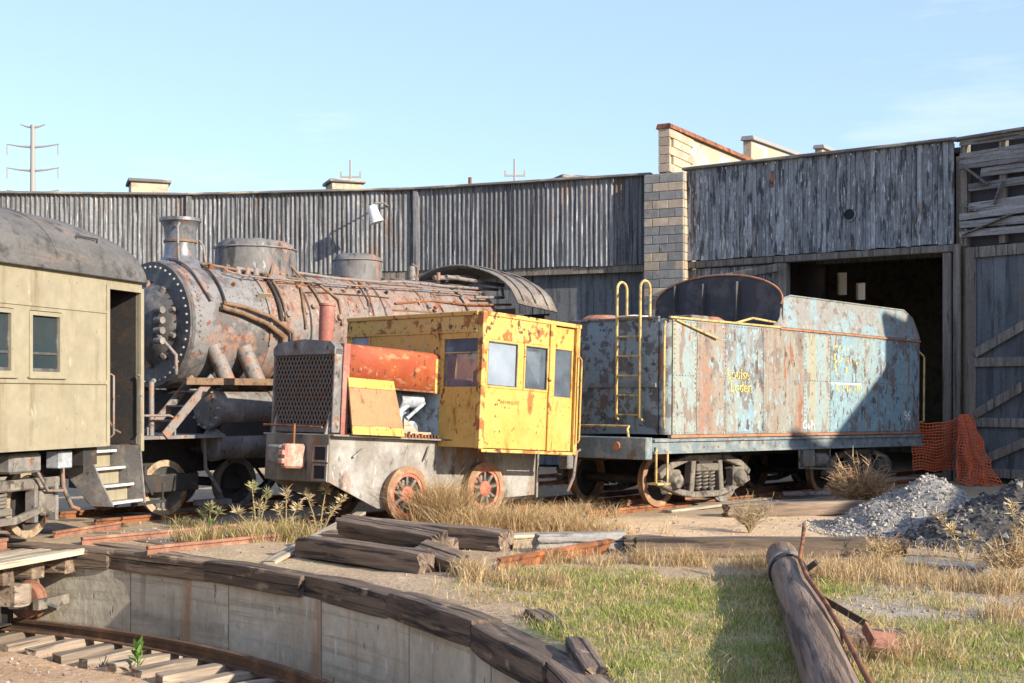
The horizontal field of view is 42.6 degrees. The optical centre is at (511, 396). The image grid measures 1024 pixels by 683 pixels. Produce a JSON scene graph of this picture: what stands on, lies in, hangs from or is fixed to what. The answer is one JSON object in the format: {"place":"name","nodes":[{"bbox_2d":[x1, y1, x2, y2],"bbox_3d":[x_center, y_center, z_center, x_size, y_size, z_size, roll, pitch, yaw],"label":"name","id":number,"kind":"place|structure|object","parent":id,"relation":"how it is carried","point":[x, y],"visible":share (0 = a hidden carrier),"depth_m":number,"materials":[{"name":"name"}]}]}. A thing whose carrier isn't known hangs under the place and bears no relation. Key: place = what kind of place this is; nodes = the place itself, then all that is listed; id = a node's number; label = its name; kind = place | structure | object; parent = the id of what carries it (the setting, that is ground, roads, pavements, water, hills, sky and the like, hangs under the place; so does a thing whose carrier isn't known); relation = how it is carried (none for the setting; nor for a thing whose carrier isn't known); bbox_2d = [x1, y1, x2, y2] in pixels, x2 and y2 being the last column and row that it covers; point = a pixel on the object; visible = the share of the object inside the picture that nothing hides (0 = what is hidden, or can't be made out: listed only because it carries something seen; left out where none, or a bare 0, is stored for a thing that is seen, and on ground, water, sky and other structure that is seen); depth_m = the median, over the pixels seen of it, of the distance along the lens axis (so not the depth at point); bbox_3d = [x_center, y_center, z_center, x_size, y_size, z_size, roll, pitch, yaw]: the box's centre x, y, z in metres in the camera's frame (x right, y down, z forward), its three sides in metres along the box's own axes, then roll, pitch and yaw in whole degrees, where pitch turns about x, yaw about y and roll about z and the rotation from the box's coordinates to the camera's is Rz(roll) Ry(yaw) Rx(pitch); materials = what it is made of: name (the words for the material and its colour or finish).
{"place":"outdoors","nodes":[
{"label":"outdoors","id":0,"kind":"place"},
{"bbox_2d":[0,646,154,682],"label":"pit floor","id":1,"kind":"structure","parent":0,"point":[25,673],"depth_m":14.31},
{"bbox_2d":[2,651,146,682],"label":"pit stones","id":2,"kind":"object","parent":1,"relation":"on","point":[47,672],"visible":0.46,"depth_m":14.25,"materials":[{"name":"stone"}]},
{"bbox_2d":[127,635,145,666],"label":"green weed","id":3,"kind":"object","parent":1,"relation":"on","point":[137,652],"visible":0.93,"depth_m":14.28,"materials":[{"name":"green plant"}]},
{"bbox_2d":[0,618,334,682],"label":"ring track","id":4,"kind":"structure","parent":1,"relation":"on","point":[168,660],"depth_m":14.69,"materials":[{"name":"wood"}]},
{"bbox_2d":[0,538,84,627],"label":"turntable bridge","id":5,"kind":"structure","parent":4,"relation":"on","point":[24,599],"depth_m":15.97,"materials":[{"name":"wood"}]},
{"bbox_2d":[0,207,165,537],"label":"passenger coach","id":6,"kind":"object","parent":5,"relation":"on","point":[72,353],"visible":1,"depth_m":16.86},
{"bbox_2d":[0,308,18,377],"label":"window","id":7,"kind":"structure","parent":6,"relation":"in","point":[7,321],"depth_m":15.66,"materials":[{"name":"paint"}]},
{"bbox_2d":[28,310,66,378],"bbox_3d":[-5.790,-0.635,16.310,0.100,0.830,0.720,0,0,18],"label":"window","id":8,"kind":"structure","parent":6,"relation":"in","point":[45,333],"depth_m":16.34,"materials":[{"name":"paint"}]},
{"bbox_2d":[0,451,1023,682],"bbox_3d":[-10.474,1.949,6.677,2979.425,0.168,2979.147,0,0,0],"label":"ground","id":9,"kind":"structure","parent":0,"point":[418,583],"depth_m":14.55,"materials":[{"name":"beige soil"}]},
{"bbox_2d":[6,124,58,190],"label":"transmission pole","id":10,"kind":"object","parent":9,"relation":"on","point":[32,170],"visible":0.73,"depth_m":209.82,"materials":[{"name":"white metal"}]},
{"bbox_2d":[0,521,122,537],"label":"railway track","id":11,"kind":"structure","parent":9,"relation":"on","point":[102,527],"depth_m":18.26,"materials":[{"name":"brown metal"}]},
{"bbox_2d":[204,518,214,525],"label":"green weed","id":12,"kind":"object","parent":9,"relation":"on","point":[210,521],"visible":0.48,"depth_m":18.44,"materials":[{"name":"green plant"}]},
{"bbox_2d":[196,500,226,525],"bbox_3d":[-4.275,1.687,18.660,0.442,0.473,0.260,0,0,0],"label":"tall weed","id":13,"kind":"object","parent":9,"relation":"on","point":[210,508],"visible":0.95,"depth_m":18.65,"materials":[{"name":"green plant"}]},
{"bbox_2d":[161,513,329,543],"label":"weedy grass","id":14,"kind":"structure","parent":9,"relation":"on","point":[248,529],"depth_m":17.18,"materials":[{"name":"beige plant"}]},
{"bbox_2d":[231,480,273,527],"bbox_3d":[-3.554,1.530,17.952,0.637,0.790,0.348,0,0,0],"label":"tall weed","id":15,"kind":"object","parent":9,"relation":"on","point":[258,503],"visible":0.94,"depth_m":17.94,"materials":[{"name":"beige plant"}]},
{"bbox_2d":[270,485,304,525],"bbox_3d":[-3.102,1.560,18.136,0.463,0.726,0.274,0,0,0],"label":"tall weed","id":16,"kind":"object","parent":9,"relation":"on","point":[298,506],"visible":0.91,"depth_m":18.11,"materials":[{"name":"beige plant"}]},
{"bbox_2d":[7,541,612,682],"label":"turntable pit wall","id":17,"kind":"structure","parent":9,"relation":"on","point":[336,629],"depth_m":14.04,"materials":[{"name":"concrete"}]},
{"bbox_2d":[58,473,564,526],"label":"railway track","id":18,"kind":"structure","parent":9,"relation":"on","point":[122,511],"depth_m":21.07,"materials":[{"name":"metal"}]},
{"bbox_2d":[69,216,556,515],"bbox_3d":[-3.304,-0.538,24.105,3.240,4.733,11.120,0,0,38],"label":"steam locomotive","id":19,"kind":"object","parent":18,"relation":"on","point":[227,321],"visible":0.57,"depth_m":21.16,"materials":[{"name":"metal"}]},
{"bbox_2d":[467,276,531,314],"bbox_3d":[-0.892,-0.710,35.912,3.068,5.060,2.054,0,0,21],"label":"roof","id":20,"kind":"structure","parent":19,"relation":"attached to","point":[509,298],"depth_m":35.62,"materials":[{"name":"grey metal"}]},
{"bbox_2d":[263,512,365,563],"bbox_3d":[-2.469,1.781,16.852,0.166,0.049,3.628,0,4,10],"label":"plank","id":21,"kind":"object","parent":9,"relation":"on","point":[282,555],"visible":0.59,"depth_m":15.67,"materials":[{"name":"beige wood"}]},
{"bbox_2d":[300,483,346,528],"bbox_3d":[-2.634,1.542,18.321,0.718,0.764,0.288,0,0,-7],"label":"tall weed","id":22,"kind":"object","parent":9,"relation":"on","point":[333,509],"visible":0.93,"depth_m":18.30,"materials":[{"name":"beige plant"}]},
{"bbox_2d":[340,160,360,178],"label":"utility pole","id":23,"kind":"object","parent":9,"relation":"on","point":[350,176],"visible":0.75,"depth_m":149.92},
{"bbox_2d":[295,536,435,573],"bbox_3d":[-1.694,1.780,14.889,0.287,0.255,2.326,0,0,-44],"label":"timber","id":24,"kind":"object","parent":9,"relation":"on","point":[385,556],"visible":1,"depth_m":14.64,"materials":[{"name":"brown wood"}]},
{"bbox_2d":[321,529,458,549],"bbox_3d":[-1.520,1.780,16.007,2.383,0.212,0.220,-2,10,44],"label":"timber","id":25,"kind":"object","parent":9,"relation":"on","point":[452,542],"visible":0.16,"depth_m":16.37,"materials":[{"name":"brown wood"}]},
{"bbox_2d":[336,514,448,547],"bbox_3d":[-1.440,1.612,15.540,0.257,0.232,1.952,-23,17,-40],"label":"timber","id":26,"kind":"object","parent":25,"relation":"on","point":[388,532],"visible":0.89,"depth_m":15.43,"materials":[{"name":"brown wood"}]},
{"bbox_2d":[335,517,514,551],"bbox_3d":[-1.180,1.768,17.012,2.941,0.275,0.314,0,0,39],"label":"timber","id":27,"kind":"object","parent":9,"relation":"on","point":[483,538],"visible":0.42,"depth_m":16.23,"materials":[{"name":"brown wood"}]},
{"bbox_2d":[414,539,468,572],"bbox_3d":[-0.765,1.771,14.346,0.260,0.231,0.767,-28,24,-34],"label":"timber","id":28,"kind":"object","parent":9,"relation":"on","point":[447,553],"visible":0.52,"depth_m":14.19,"materials":[{"name":"brown wood"}]},
{"bbox_2d":[80,482,808,556],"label":"railway track","id":29,"kind":"structure","parent":9,"relation":"on","point":[158,547],"depth_m":17.67,"materials":[{"name":"brown metal"}]},
{"bbox_2d":[263,303,582,520],"bbox_3d":[-1.526,0.305,20.053,3.106,3.132,5.130,0,-3,42],"label":"yellow locomotive","id":30,"kind":"object","parent":29,"relation":"on","point":[392,397],"visible":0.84,"depth_m":19.31,"materials":[{"name":"metal"}]},
{"bbox_2d":[353,337,368,345],"bbox_3d":[-2.417,-0.545,20.906,0.400,0.800,0.008,0,-3,42],"label":"front window","id":31,"kind":"structure","parent":30,"relation":"in","point":[360,340],"depth_m":20.91,"materials":[{"name":"grey glass"}]},
{"bbox_2d":[445,351,477,386],"bbox_3d":[-0.754,-0.495,19.414,0.690,0.712,0.016,0,-3,42],"label":"front window","id":32,"kind":"structure","parent":30,"relation":"in","point":[455,380],"depth_m":19.41,"materials":[{"name":"brown glass"}]},
{"bbox_2d":[485,338,519,389],"bbox_3d":[-0.149,-0.476,19.440,0.038,0.710,0.710,0,-3,42],"label":"side window","id":33,"kind":"structure","parent":30,"relation":"in","point":[502,361],"depth_m":19.46,"materials":[{"name":"clear glass"}]},
{"bbox_2d":[523,343,548,392],"bbox_3d":[0.359,-0.434,20.006,0.038,0.710,0.570,0,-3,42],"label":"side window","id":34,"kind":"structure","parent":30,"relation":"in","point":[534,373],"depth_m":20.00,"materials":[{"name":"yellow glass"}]},
{"bbox_2d":[552,327,573,450],"bbox_3d":[0.764,-0.116,20.519,0.040,1.930,0.520,0,-3,42],"label":"cab door","id":35,"kind":"structure","parent":30,"relation":"in","point":[562,407],"depth_m":20.54,"materials":[{"name":"yellow paint"}]},
{"bbox_2d":[305,466,709,534],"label":"dry grass","id":36,"kind":"structure","parent":9,"relation":"on","point":[447,507],"depth_m":18.64,"materials":[{"name":"yellow plant"}]},
{"bbox_2d":[0,123,1023,481],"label":"roundhouse","id":37,"kind":"structure","parent":9,"relation":"on","point":[926,237],"depth_m":33.62,"materials":[{"name":"wood"}]},
{"bbox_2d":[367,202,388,224],"bbox_3d":[-3.776,-5.041,36.327,1.008,0.790,1.958,0,0,-27],"label":"wall lamp","id":38,"kind":"object","parent":37,"relation":"attached to","point":[375,217],"visible":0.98,"depth_m":35.40,"materials":[{"name":"metal"}]},
{"bbox_2d":[533,272,642,464],"bbox_3d":[2.002,-0.710,34.804,3.068,5.060,2.054,0,0,21],"label":"door leaf","id":39,"kind":"structure","parent":37,"relation":"in","point":[574,297],"depth_m":34.79,"materials":[{"name":"grey wood"}]},
{"bbox_2d":[911,418,965,471],"bbox_3d":[9.583,1.022,29.299,1.332,1.306,0.270,0,0,-9],"label":"safety net","id":40,"kind":"object","parent":37,"relation":"attached to","point":[936,447],"visible":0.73,"depth_m":29.25,"materials":[{"name":"orange plastic"}]},
{"bbox_2d":[966,243,1023,478],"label":"braced door","id":41,"kind":"structure","parent":37,"relation":"in","point":[994,273],"depth_m":28.78,"materials":[{"name":"grey wood"}]},
{"bbox_2d":[504,159,524,180],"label":"utility pole","id":42,"kind":"object","parent":9,"relation":"on","point":[514,175],"visible":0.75,"depth_m":149.92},
{"bbox_2d":[514,532,539,538],"bbox_3d":[0.153,1.860,17.594,0.599,0.051,0.310,0,0,-34],"label":"plank","id":43,"kind":"object","parent":9,"relation":"on","point":[521,535],"visible":0.45,"depth_m":17.48,"materials":[{"name":"beige wood"}]},
{"bbox_2d":[524,608,572,630],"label":"timber","id":44,"kind":"object","parent":9,"relation":"on","point":[544,613],"visible":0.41,"depth_m":10.99,"materials":[{"name":"grey wood"}]},
{"bbox_2d":[77,502,1023,678],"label":"loose stones","id":45,"kind":"object","parent":9,"relation":"on","point":[923,610],"visible":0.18,"depth_m":13.65,"materials":[{"name":"grey stone"}]},
{"bbox_2d":[492,539,616,571],"bbox_3d":[0.619,1.823,15.268,0.120,0.160,2.689,17,10,34],"label":"loose rail","id":46,"kind":"object","parent":9,"relation":"on","point":[603,545],"visible":0.5,"depth_m":15.03,"materials":[{"name":"metal"}]},
{"bbox_2d":[531,530,626,550],"bbox_3d":[0.827,1.784,16.101,1.174,0.258,0.230,0,0,-14],"label":"timber","id":47,"kind":"object","parent":9,"relation":"on","point":[557,538],"visible":0.55,"depth_m":15.99,"materials":[{"name":"grey wood"}]},
{"bbox_2d":[565,636,608,677],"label":"timber","id":48,"kind":"object","parent":9,"relation":"on","point":[581,654],"visible":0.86,"depth_m":9.38,"materials":[{"name":"wood"}]},
{"bbox_2d":[623,534,659,551],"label":"timber","id":49,"kind":"object","parent":9,"relation":"on","point":[628,539],"visible":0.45,"depth_m":16.01,"materials":[{"name":"wood"}]},
{"bbox_2d":[662,497,772,512],"bbox_3d":[3.604,1.866,22.700,0.230,0.058,3.490,0,0,39],"label":"plank","id":50,"kind":"object","parent":9,"relation":"on","point":[701,506],"visible":0.77,"depth_m":22.21,"materials":[{"name":"beige wood"}]},
{"bbox_2d":[431,535,1023,682],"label":"dry grass","id":51,"kind":"structure","parent":9,"relation":"on","point":[1003,583],"depth_m":13.03,"materials":[{"name":"beige plant"}]},
{"bbox_2d":[515,468,942,516],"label":"railway track","id":52,"kind":"structure","parent":9,"relation":"on","point":[674,504],"depth_m":23.68,"materials":[{"name":"metal"}]},
{"bbox_2d":[539,274,924,506],"bbox_3d":[4.260,-0.201,24.941,3.000,4.158,9.871,0,-1,43],"label":"tender","id":53,"kind":"object","parent":52,"relation":"on","point":[720,386],"visible":0.89,"depth_m":23.09,"materials":[{"name":"paint"}]},
{"bbox_2d":[444,546,1023,682],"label":"lawn grass","id":54,"kind":"structure","parent":9,"relation":"on","point":[658,609],"depth_m":10.74,"materials":[{"name":"green plant"}]},
{"bbox_2d":[724,490,778,532],"bbox_3d":[3.384,1.595,18.406,0.815,0.659,0.728,0,0,0],"label":"dry bush","id":55,"kind":"object","parent":9,"relation":"on","point":[750,522],"visible":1,"depth_m":18.40,"materials":[{"name":"beige plant"}]},
{"bbox_2d":[693,498,818,505],"bbox_3d":[4.338,1.864,23.185,2.622,0.056,0.190,0,0,-26],"label":"plank","id":56,"kind":"object","parent":9,"relation":"on","point":[795,500],"visible":0.57,"depth_m":23.32,"materials":[{"name":"brown wood"}]},
{"bbox_2d":[633,536,908,557],"bbox_3d":[3.073,1.790,15.640,3.259,0.236,0.318,0,0,2],"label":"timber","id":57,"kind":"object","parent":9,"relation":"on","point":[815,545],"visible":0.66,"depth_m":15.51,"materials":[{"name":"brown wood"}]},
{"bbox_2d":[721,500,867,517],"bbox_3d":[4.566,1.791,21.000,2.560,0.237,0.276,0,0,-16],"label":"timber","id":58,"kind":"object","parent":9,"relation":"on","point":[816,508],"visible":0.7,"depth_m":20.88,"materials":[{"name":"brown wood"}]},
{"bbox_2d":[782,490,835,496],"bbox_3d":[5.518,1.805,24.409,1.006,0.115,0.110,0,0,-6],"label":"steel pipe","id":59,"kind":"object","parent":9,"relation":"on","point":[801,493],"visible":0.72,"depth_m":24.36,"materials":[{"name":"metal"}]},
{"bbox_2d":[766,541,860,682],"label":"fallen pole","id":60,"kind":"object","parent":9,"relation":"on","point":[820,654],"visible":0.9,"depth_m":9.32,"materials":[{"name":"brown wood"}]},
{"bbox_2d":[798,522,873,682],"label":"bent rod","id":61,"kind":"object","parent":60,"relation":"on","point":[854,653],"visible":1,"depth_m":9.48,"materials":[{"name":"metal"}]},
{"bbox_2d":[824,596,868,625],"bbox_3d":[2.755,1.782,11.065,0.012,0.065,1.671,0,0,-1],"label":"steel strap","id":62,"kind":"object","parent":60,"relation":"attached to","point":[856,618],"visible":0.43,"depth_m":10.81,"materials":[{"name":"metal"}]},
{"bbox_2d":[823,451,898,500],"bbox_3d":[5.998,1.379,22.625,1.368,1.099,1.358,0,0,0],"label":"tumbleweed","id":63,"kind":"object","parent":9,"relation":"on","point":[865,486],"visible":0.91,"depth_m":22.45,"materials":[{"name":"beige plant"}]},
{"bbox_2d":[840,628,906,648],"bbox_3d":[2.743,1.842,10.000,0.482,0.135,0.174,0,11,0],"label":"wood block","id":64,"kind":"object","parent":9,"relation":"on","point":[854,638],"depth_m":9.94,"materials":[{"name":"brown wood"}]},
{"bbox_2d":[861,621,902,650],"bbox_3d":[2.692,1.735,9.498,0.260,0.080,0.200,9,27,-11],"label":"rusty sheet","id":65,"kind":"object","parent":9,"relation":"on","point":[873,641],"visible":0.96,"depth_m":9.49,"materials":[{"name":"brown metal"}]},
{"bbox_2d":[858,531,910,560],"bbox_3d":[4.251,1.710,15.079,0.612,0.429,0.542,0,0,24],"label":"dry bush","id":66,"kind":"object","parent":9,"relation":"on","point":[879,548],"visible":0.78,"depth_m":15.03,"materials":[{"name":"beige plant"}]},
{"bbox_2d":[798,473,971,536],"bbox_3d":[5.950,1.519,18.900,3.658,0.844,3.470,0,0,0],"label":"gravel pile","id":67,"kind":"object","parent":9,"relation":"on","point":[914,504],"visible":0.62,"depth_m":18.48,"materials":[{"name":"gravel"}]},
{"bbox_2d":[867,477,1023,554],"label":"dirt pile","id":68,"kind":"object","parent":9,"relation":"on","point":[984,516],"visible":0.73,"depth_m":16.71,"materials":[{"name":"gravel"}]},
{"bbox_2d":[903,557,991,573],"bbox_3d":[4.777,1.859,14.454,0.938,0.075,0.298,0,6,38],"label":"plank","id":69,"kind":"object","parent":9,"relation":"on","point":[954,563],"visible":0.57,"depth_m":14.39,"materials":[{"name":"grey wood"}]},
{"bbox_2d":[930,506,982,561],"bbox_3d":[5.128,1.587,15.130,0.586,0.673,0.305,0,0,0],"label":"tall weed","id":70,"kind":"object","parent":9,"relation":"on","point":[952,528],"visible":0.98,"depth_m":15.08,"materials":[{"name":"beige plant"}]},
{"bbox_2d":[955,414,1002,486],"bbox_3d":[9.906,1.201,28.242,1.042,1.627,1.006,0,0,-43],"label":"safety net","id":71,"kind":"object","parent":9,"relation":"on","point":[962,418],"visible":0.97,"depth_m":28.33,"materials":[{"name":"orange plastic"}]},
{"bbox_2d":[973,527,1023,574],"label":"dry bush","id":72,"kind":"object","parent":9,"relation":"on","point":[999,560],"visible":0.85,"depth_m":13.76,"materials":[{"name":"beige plant"}]},
{"bbox_2d":[1003,497,1023,558],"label":"tall weed","id":73,"kind":"object","parent":9,"relation":"on","point":[1012,508],"visible":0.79,"depth_m":14.91,"materials":[{"name":"beige plant"}]},
{"bbox_2d":[0,0,1023,194],"label":"sky","id":74,"kind":"structure","parent":0,"point":[197,95],"materials":[{"name":"blue"}]}
]}

